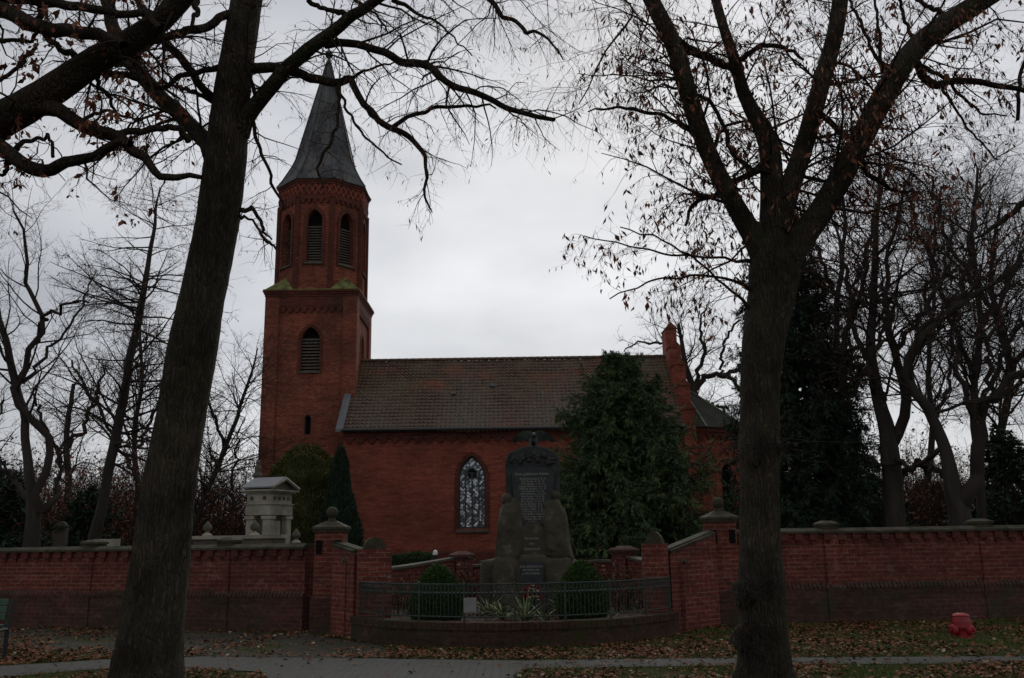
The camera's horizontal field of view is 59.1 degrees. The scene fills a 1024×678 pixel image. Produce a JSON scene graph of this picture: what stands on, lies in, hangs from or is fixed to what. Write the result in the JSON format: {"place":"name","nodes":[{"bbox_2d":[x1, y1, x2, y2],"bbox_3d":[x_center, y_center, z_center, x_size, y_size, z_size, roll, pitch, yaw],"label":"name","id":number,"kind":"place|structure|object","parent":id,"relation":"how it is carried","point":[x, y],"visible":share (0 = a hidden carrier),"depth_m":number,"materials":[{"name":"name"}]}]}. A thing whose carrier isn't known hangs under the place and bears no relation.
{"place":"outdoors","nodes":[
{"label":"outdoors","id":0,"kind":"place"},
{"bbox_2d":[0,657,191,677],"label":"footpath pavement","id":1,"kind":"structure","parent":0,"point":[9,670],"depth_m":12.00,"materials":[{"name":"grey concrete"}]},
{"bbox_2d":[291,529,300,542],"bbox_3d":[-4.878,4.446,20.438,0.221,0.306,0.221,-1,-12,0],"label":"stone urn","id":2,"kind":"object","parent":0,"point":[296,534],"visible":1,"depth_m":20.38,"materials":[{"name":"stone"}]},
{"bbox_2d":[184,657,523,677],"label":"paved driveway","id":3,"kind":"structure","parent":0,"point":[270,667],"depth_m":11.52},
{"bbox_2d":[258,49,739,563],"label":"village church","id":4,"kind":"structure","parent":0,"point":[429,444],"depth_m":47.27,"materials":[{"name":"brick"}]},
{"bbox_2d":[280,210,293,271],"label":"louvred window","id":5,"kind":"structure","parent":4,"relation":"in","point":[291,228],"depth_m":50.02,"materials":[{"name":"black"}]},
{"bbox_2d":[304,415,310,434],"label":"window","id":6,"kind":"structure","parent":4,"relation":"in","point":[308,418],"depth_m":47.20,"materials":[{"name":"grey glass"}]},
{"bbox_2d":[297,324,322,372],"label":"louvred window","id":7,"kind":"structure","parent":4,"relation":"in","point":[312,344],"depth_m":48.02,"materials":[{"name":"black wood"}]},
{"bbox_2d":[302,205,325,264],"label":"louvred window","id":8,"kind":"structure","parent":4,"relation":"in","point":[317,222],"depth_m":49.41,"materials":[{"name":"black wood"}]},
{"bbox_2d":[336,209,355,270],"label":"louvred window","id":9,"kind":"structure","parent":4,"relation":"in","point":[342,256],"depth_m":50.07,"materials":[{"name":"black wood"}]},
{"bbox_2d":[359,333,364,370],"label":"louvred window","id":10,"kind":"structure","parent":4,"relation":"in","point":[362,335],"depth_m":49.92,"materials":[{"name":"black wood"}]},
{"bbox_2d":[363,219,365,279],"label":"louvred window","id":11,"kind":"structure","parent":4,"relation":"in","point":[364,276],"depth_m":51.91,"materials":[{"name":"black"}]},
{"bbox_2d":[454,451,489,532],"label":"window","id":12,"kind":"structure","parent":4,"relation":"in","point":[471,488],"depth_m":44.58,"materials":[{"name":"grey glass"}]},
{"bbox_2d":[722,463,733,513],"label":"window","id":13,"kind":"structure","parent":4,"relation":"in","point":[727,477],"depth_m":45.69,"materials":[{"name":"grey glass"}]},
{"bbox_2d":[0,616,1023,677],"bbox_3d":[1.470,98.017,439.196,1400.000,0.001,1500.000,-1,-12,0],"label":"ground","id":14,"kind":"structure","parent":0,"point":[671,672],"depth_m":12.12,"materials":[{"name":"brown plant"}]},
{"bbox_2d":[0,599,14,658],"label":"park bench","id":15,"kind":"object","parent":14,"relation":"on","point":[6,628],"visible":0.88,"depth_m":12.94,"materials":[{"name":"black paint"}]},
{"bbox_2d":[0,459,69,547],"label":"dark evergreen","id":16,"kind":"object","parent":14,"relation":"on","point":[11,504],"visible":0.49,"depth_m":31.73,"materials":[{"name":"green plant"}]},
{"bbox_2d":[0,163,118,546],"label":"bare tree","id":17,"kind":"object","parent":14,"relation":"on","point":[35,507],"visible":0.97,"depth_m":27.18,"materials":[{"name":"grey plant"}]},
{"bbox_2d":[0,341,119,511],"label":"bare tree","id":18,"kind":"object","parent":14,"relation":"on","point":[86,420],"visible":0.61,"depth_m":44.26,"materials":[{"name":"brown plant"}]},
{"bbox_2d":[51,521,68,546],"bbox_3d":[-16.127,7.696,32.088,0.700,2.397,0.280,-1,-12,0],"label":"headstone","id":19,"kind":"object","parent":14,"relation":"on","point":[60,538],"visible":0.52,"depth_m":32.23,"materials":[{"name":"stone"}]},
{"bbox_2d":[41,483,131,546],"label":"dark evergreen","id":20,"kind":"object","parent":14,"relation":"on","point":[79,521],"visible":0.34,"depth_m":34.96,"materials":[{"name":"green plant"}]},
{"bbox_2d":[94,539,120,545],"bbox_3d":[-10.277,5.907,22.736,0.820,1.712,0.280,-1,-12,0],"label":"headstone","id":21,"kind":"object","parent":14,"relation":"on","point":[114,542],"visible":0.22,"depth_m":22.89,"materials":[{"name":"stone"}]},
{"bbox_2d":[36,261,214,534],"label":"bare tree","id":22,"kind":"object","parent":14,"relation":"on","point":[109,430],"visible":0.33,"depth_m":46.44,"materials":[{"name":"brown plant"}]},
{"bbox_2d":[5,125,252,539],"bbox_3d":[-13.085,0.299,30.582,7.415,16.333,7.477,-8,-14,28],"label":"bare tree","id":23,"kind":"object","parent":14,"relation":"on","point":[115,446],"visible":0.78,"depth_m":30.34,"materials":[{"name":"brown plant"}]},
{"bbox_2d":[0,0,270,235],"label":"oak tree","id":24,"kind":"object","parent":14,"relation":"on","point":[24,107],"visible":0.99,"depth_m":8.20,"materials":[{"name":"brown plant"}]},
{"bbox_2d":[0,420,272,546],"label":"undergrowth","id":25,"kind":"object","parent":14,"relation":"on","point":[221,526],"visible":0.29,"depth_m":40.86,"materials":[{"name":"brown plant"}]},
{"bbox_2d":[0,537,313,632],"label":"boundary wall","id":26,"kind":"structure","parent":14,"relation":"on","point":[235,583],"depth_m":16.95,"materials":[{"name":"brick"}]},
{"bbox_2d":[0,627,396,657],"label":"gravel yard","id":27,"kind":"structure","parent":14,"relation":"on","point":[293,647],"depth_m":14.59,"materials":[{"name":"grey gravel"}]},
{"bbox_2d":[129,308,303,544],"bbox_3d":[-12.383,4.398,38.324,6.988,11.627,7.466,-1,-12,0],"label":"bare tree","id":28,"kind":"object","parent":14,"relation":"on","point":[199,510],"visible":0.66,"depth_m":38.03,"materials":[{"name":"brown plant"}]},
{"bbox_2d":[192,535,287,544],"bbox_3d":[-6.127,5.267,20.160,2.143,1.735,0.450,-3,-13,11],"label":"grave enclosure","id":29,"kind":"object","parent":14,"relation":"on","point":[247,539],"visible":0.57,"depth_m":20.09,"materials":[{"name":"stone"}]},
{"bbox_2d":[202,521,211,535],"bbox_3d":[-6.912,4.300,20.528,0.234,0.324,0.234,-1,-12,0],"label":"stone urn","id":30,"kind":"object","parent":29,"relation":"on","point":[207,527],"visible":1,"depth_m":20.46,"materials":[{"name":"stone"}]},
{"bbox_2d":[249,520,259,534],"bbox_3d":[-5.772,4.230,20.283,0.247,0.342,0.247,-1,-12,0],"label":"stone urn","id":31,"kind":"object","parent":29,"relation":"on","point":[254,526],"visible":0.95,"depth_m":20.22,"materials":[{"name":"stone"}]},
{"bbox_2d":[250,459,262,515],"bbox_3d":[-7.091,5.253,24.977,0.300,3.856,0.300,-1,-12,0],"label":"carved gravestone","id":32,"kind":"object","parent":14,"relation":"on","point":[257,472],"visible":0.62,"depth_m":25.25,"materials":[{"name":"stone"}]},
{"bbox_2d":[240,477,299,542],"bbox_3d":[-6.125,5.090,22.752,0.976,3.192,1.220,-5,-13,19],"label":"stone tomb","id":33,"kind":"object","parent":14,"relation":"on","point":[269,507],"visible":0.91,"depth_m":22.61,"materials":[{"name":"stone"}]},
{"bbox_2d":[274,521,279,534],"bbox_3d":[-5.938,5.365,22.626,0.018,1.596,0.350,-5,-13,19],"label":"door","id":34,"kind":"structure","parent":33,"relation":"in","point":[276,523],"depth_m":22.79,"materials":[{"name":"stone"}]},
{"bbox_2d":[265,442,352,542],"bbox_3d":[-8.159,6.863,35.791,4.155,5.548,4.556,-1,-12,0],"label":"yew tree","id":35,"kind":"object","parent":14,"relation":"on","point":[307,471],"visible":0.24,"depth_m":34.88,"materials":[{"name":"green plant"}]},
{"bbox_2d":[309,507,350,633],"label":"gate pillar","id":36,"kind":"structure","parent":14,"relation":"on","point":[330,531],"depth_m":16.01,"materials":[{"name":"brick"}]},
{"bbox_2d":[312,443,364,574],"bbox_3d":[-6.636,6.604,34.403,2.227,5.268,2.528,-1,-12,0],"label":"columnar yew","id":37,"kind":"object","parent":14,"relation":"on","point":[340,495],"visible":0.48,"depth_m":34.19,"materials":[{"name":"green plant"}]},
{"bbox_2d":[330,542,362,636],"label":"wing wall","id":38,"kind":"structure","parent":14,"relation":"on","point":[342,550],"depth_m":15.53,"materials":[{"name":"brick"}]},
{"bbox_2d":[356,537,391,617],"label":"domed pier","id":39,"kind":"structure","parent":14,"relation":"on","point":[374,559],"depth_m":14.99,"materials":[{"name":"brick"}]},
{"bbox_2d":[23,0,730,677],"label":"linden tree","id":40,"kind":"object","parent":14,"relation":"on","point":[149,642],"visible":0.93,"depth_m":8.74,"materials":[{"name":"brown plant"}]},
{"bbox_2d":[342,557,455,636],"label":"garden wall","id":41,"kind":"structure","parent":14,"relation":"on","point":[415,570],"depth_m":18.20,"materials":[{"name":"brick"}]},
{"bbox_2d":[392,550,432,565],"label":"clipped hedge","id":42,"kind":"object","parent":14,"relation":"on","point":[400,559],"visible":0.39,"depth_m":20.14,"materials":[{"name":"green plant"}]},
{"bbox_2d":[432,550,437,559],"bbox_3d":[-1.686,5.319,19.826,0.120,1.360,0.120,-1,-12,0],"label":"garden light","id":43,"kind":"object","parent":14,"relation":"on","point":[435,555],"visible":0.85,"depth_m":19.91,"materials":[{"name":"white glass"}]},
{"bbox_2d":[448,551,475,597],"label":"pillar","id":44,"kind":"structure","parent":14,"relation":"on","point":[458,555],"depth_m":18.94,"materials":[{"name":"brick"}]},
{"bbox_2d":[0,617,1023,677],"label":"fallen leaves","id":45,"kind":"object","parent":14,"relation":"on","point":[641,650],"visible":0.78,"depth_m":12.75,"materials":[{"name":"brown plant"}]},
{"bbox_2d":[350,611,679,649],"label":"retaining wall","id":46,"kind":"structure","parent":14,"relation":"on","point":[459,634],"depth_m":13.51,"materials":[{"name":"brick"}]},
{"bbox_2d":[359,575,670,621],"bbox_3d":[0.041,4.074,14.157,5.125,0.590,1.476,-1,-12,0],"label":"iron railing","id":47,"kind":"object","parent":46,"relation":"on","point":[383,589],"visible":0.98,"depth_m":13.76,"materials":[{"name":"black metal"}]},
{"bbox_2d":[464,598,476,612],"bbox_3d":[-0.622,3.947,13.413,0.190,0.210,0.040,-1,-12,0],"label":"sign","id":48,"kind":"object","parent":47,"relation":"attached to","point":[469,604],"visible":1,"depth_m":13.39,"materials":[{"name":"grey metal"}]},
{"bbox_2d":[391,603,642,621],"bbox_3d":[0.057,4.918,16.274,5.693,0.001,5.697,-1,-12,0],"label":"raised bed","id":49,"kind":"object","parent":14,"relation":"on","point":[530,619],"visible":0.02,"depth_m":15.50,"materials":[{"name":"green plant"}]},
{"bbox_2d":[391,573,418,615],"bbox_3d":[-1.908,4.513,16.046,1.814,0.767,0.894,-1,-12,0],"label":"rose bush","id":50,"kind":"object","parent":49,"relation":"on","point":[398,599],"visible":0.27,"depth_m":15.96,"materials":[{"name":"green plant"}]},
{"bbox_2d":[407,563,465,620],"bbox_3d":[-1.220,4.160,14.809,1.007,0.951,0.953,-1,-12,0],"label":"round shrub","id":51,"kind":"object","parent":49,"relation":"on","point":[435,573],"visible":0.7,"depth_m":14.54,"materials":[{"name":"green plant"}]},
{"bbox_2d":[428,556,481,609],"bbox_3d":[-0.506,4.589,17.087,2.391,1.026,1.274,-1,-12,0],"label":"rose bush","id":52,"kind":"object","parent":49,"relation":"on","point":[467,578],"visible":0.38,"depth_m":16.98,"materials":[{"name":"green plant"}]},
{"bbox_2d":[467,588,507,615],"bbox_3d":[-0.325,4.485,15.480,0.964,0.494,0.634,1,-13,-9],"label":"striped leaf plant","id":53,"kind":"object","parent":49,"relation":"on","point":[489,607],"visible":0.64,"depth_m":15.41,"materials":[{"name":"green plant"}]},
{"bbox_2d":[486,601,513,619],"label":"striped leaf plant","id":54,"kind":"object","parent":49,"relation":"on","point":[500,613],"visible":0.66,"depth_m":14.64,"materials":[{"name":"green plant"}]},
{"bbox_2d":[391,602,643,621],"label":"bed leaves","id":55,"kind":"object","parent":49,"relation":"on","point":[617,614],"visible":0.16,"depth_m":15.46,"materials":[{"name":"brown plant"}]},
{"bbox_2d":[493,590,547,620],"bbox_3d":[0.170,4.170,14.130,0.991,0.519,0.977,-7,-14,28],"label":"striped leaf plant","id":56,"kind":"object","parent":49,"relation":"on","point":[520,607],"visible":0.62,"depth_m":14.10,"materials":[{"name":"green plant"}]},
{"bbox_2d":[480,430,575,613],"bbox_3d":[0.315,3.476,16.802,1.827,3.574,1.030,-1,-12,0],"label":"war memorial","id":57,"kind":"object","parent":49,"relation":"on","point":[532,550],"visible":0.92,"depth_m":16.51,"materials":[{"name":"stone"}]},
{"bbox_2d":[521,584,539,611],"bbox_3d":[0.303,4.454,15.423,0.340,0.536,0.220,4,-13,-22],"label":"flower bouquet","id":58,"kind":"object","parent":49,"relation":"on","point":[533,596],"visible":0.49,"depth_m":15.44,"materials":[{"name":"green plant"}]},
{"bbox_2d":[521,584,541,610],"bbox_3d":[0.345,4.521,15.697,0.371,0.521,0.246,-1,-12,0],"label":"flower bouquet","id":59,"kind":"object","parent":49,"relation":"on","point":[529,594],"visible":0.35,"depth_m":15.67,"materials":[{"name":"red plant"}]},
{"bbox_2d":[529,605,559,620],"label":"striped leaf plant","id":60,"kind":"object","parent":49,"relation":"on","point":[544,618],"visible":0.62,"depth_m":13.95,"materials":[{"name":"green plant"}]},
{"bbox_2d":[553,558,608,619],"bbox_3d":[1.142,4.091,14.793,0.954,1.001,0.949,-1,-12,0],"label":"round shrub","id":61,"kind":"object","parent":49,"relation":"on","point":[580,570],"visible":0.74,"depth_m":14.53,"materials":[{"name":"green plant"}]},
{"bbox_2d":[576,546,641,605],"bbox_3d":[1.651,4.465,17.048,1.735,1.186,1.079,4,-13,-20],"label":"rose bush","id":62,"kind":"object","parent":49,"relation":"on","point":[596,566],"visible":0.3,"depth_m":17.02,"materials":[{"name":"green plant"}]},
{"bbox_2d":[603,566,643,612],"bbox_3d":[2.203,4.452,16.122,1.586,0.801,0.963,-1,-12,0],"label":"rose bush","id":63,"kind":"object","parent":49,"relation":"on","point":[616,600],"visible":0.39,"depth_m":16.01,"materials":[{"name":"green plant"}]},
{"bbox_2d":[473,559,612,602],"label":"garden wall","id":64,"kind":"structure","parent":14,"relation":"on","point":[606,562],"depth_m":18.61,"materials":[{"name":"brick"}]},
{"bbox_2d":[608,546,639,603],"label":"pillar","id":65,"kind":"structure","parent":14,"relation":"on","point":[621,553],"depth_m":18.19,"materials":[{"name":"brick"}]},
{"bbox_2d":[523,349,739,559],"bbox_3d":[3.731,5.212,30.448,8.476,9.977,7.959,9,-16,-38],"label":"cypress tree","id":66,"kind":"object","parent":14,"relation":"on","point":[623,473],"visible":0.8,"depth_m":29.49,"materials":[{"name":"green plant"}]},
{"bbox_2d":[619,535,646,556],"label":"clipped hedge","id":67,"kind":"object","parent":14,"relation":"on","point":[630,540],"visible":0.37,"depth_m":20.70,"materials":[{"name":"green plant"}]},
{"bbox_2d":[641,532,668,613],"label":"domed pier","id":68,"kind":"structure","parent":14,"relation":"on","point":[654,553],"depth_m":15.08,"materials":[{"name":"brick"}]},
{"bbox_2d":[626,556,687,631],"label":"garden wall","id":69,"kind":"structure","parent":14,"relation":"on","point":[635,561],"depth_m":15.56,"materials":[{"name":"brick"}]},
{"bbox_2d":[616,275,741,416],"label":"bare tree","id":70,"kind":"object","parent":14,"relation":"on","point":[696,384],"visible":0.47,"depth_m":60.73,"materials":[{"name":"grey plant"}]},
{"bbox_2d":[668,530,720,631],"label":"wing wall","id":71,"kind":"structure","parent":14,"relation":"on","point":[697,551],"depth_m":15.73,"materials":[{"name":"brick"}]},
{"bbox_2d":[699,497,738,626],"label":"gate pillar","id":72,"kind":"structure","parent":14,"relation":"on","point":[719,521],"depth_m":16.30,"materials":[{"name":"brick"}]},
{"bbox_2d":[513,656,1023,667],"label":"footpath","id":73,"kind":"structure","parent":14,"relation":"on","point":[622,662],"depth_m":11.58,"materials":[{"name":"grey concrete"}]},
{"bbox_2d":[549,0,1023,677],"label":"forked tree","id":74,"kind":"object","parent":14,"relation":"on","point":[775,244],"visible":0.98,"depth_m":9.98,"materials":[{"name":"brown plant"}]},
{"bbox_2d":[717,213,909,533],"bbox_3d":[9.563,1.797,30.317,6.099,12.937,5.920,-1,-12,0],"label":"spruce tree","id":75,"kind":"object","parent":14,"relation":"on","point":[810,493],"visible":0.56,"depth_m":28.80,"materials":[{"name":"green plant"}]},
{"bbox_2d":[793,87,921,403],"bbox_3d":[14.239,-1.014,38.844,8.110,21.687,8.121,-1,-12,0],"label":"bare tree","id":76,"kind":"object","parent":14,"relation":"on","point":[843,247],"visible":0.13,"depth_m":39.63,"materials":[{"name":"grey plant"}]},
{"bbox_2d":[828,447,918,526],"bbox_3d":[11.996,6.319,32.152,5.671,5.693,4.699,-1,-12,0],"label":"dark evergreen","id":77,"kind":"object","parent":14,"relation":"on","point":[878,478],"visible":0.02,"depth_m":31.43,"materials":[{"name":"green plant"}]},
{"bbox_2d":[734,408,1023,526],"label":"undergrowth","id":78,"kind":"object","parent":14,"relation":"on","point":[918,513],"visible":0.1,"depth_m":39.61,"materials":[{"name":"brown plant"}]},
{"bbox_2d":[736,72,1022,526],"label":"bare tree","id":79,"kind":"object","parent":14,"relation":"on","point":[893,477],"visible":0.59,"depth_m":28.31,"materials":[{"name":"brown plant"}]},
{"bbox_2d":[736,518,1023,623],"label":"boundary wall","id":80,"kind":"structure","parent":14,"relation":"on","point":[973,568],"depth_m":16.57,"materials":[{"name":"brick"}]},
{"bbox_2d":[798,147,1023,525],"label":"bare tree","id":81,"kind":"object","parent":14,"relation":"on","point":[959,497],"visible":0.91,"depth_m":26.21,"materials":[{"name":"brown plant"}]},
{"bbox_2d":[827,166,1022,525],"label":"bare tree","id":82,"kind":"object","parent":14,"relation":"on","point":[928,368],"visible":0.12,"depth_m":42.61,"materials":[{"name":"grey plant"}]},
{"bbox_2d":[904,479,946,525],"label":"dark evergreen","id":83,"kind":"object","parent":14,"relation":"on","point":[916,490],"visible":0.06,"depth_m":44.87,"materials":[{"name":"green plant"}]},
{"bbox_2d":[853,88,1023,518],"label":"bare tree","id":84,"kind":"object","parent":14,"relation":"on","point":[977,355],"visible":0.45,"depth_m":33.94,"materials":[{"name":"grey plant"}]},
{"bbox_2d":[948,613,975,637],"bbox_3d":[6.894,4.400,13.907,0.391,0.366,0.324,-4,-13,13],"label":"hydrant","id":85,"kind":"object","parent":14,"relation":"on","point":[961,625],"visible":0.99,"depth_m":13.80,"materials":[{"name":"red metal"}]},
{"bbox_2d":[911,143,1023,523],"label":"bare tree","id":86,"kind":"object","parent":14,"relation":"on","point":[1012,364],"visible":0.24,"depth_m":36.41,"materials":[{"name":"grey plant"}]},
{"bbox_2d":[940,424,1023,530],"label":"dark evergreen","id":87,"kind":"object","parent":14,"relation":"on","point":[1008,463],"visible":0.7,"depth_m":33.21,"materials":[{"name":"green plant"}]},
{"bbox_2d":[0,0,1023,516],"label":"sky","id":88,"kind":"structure","parent":0,"point":[478,282],"materials":[{"name":"white"}]}
]}

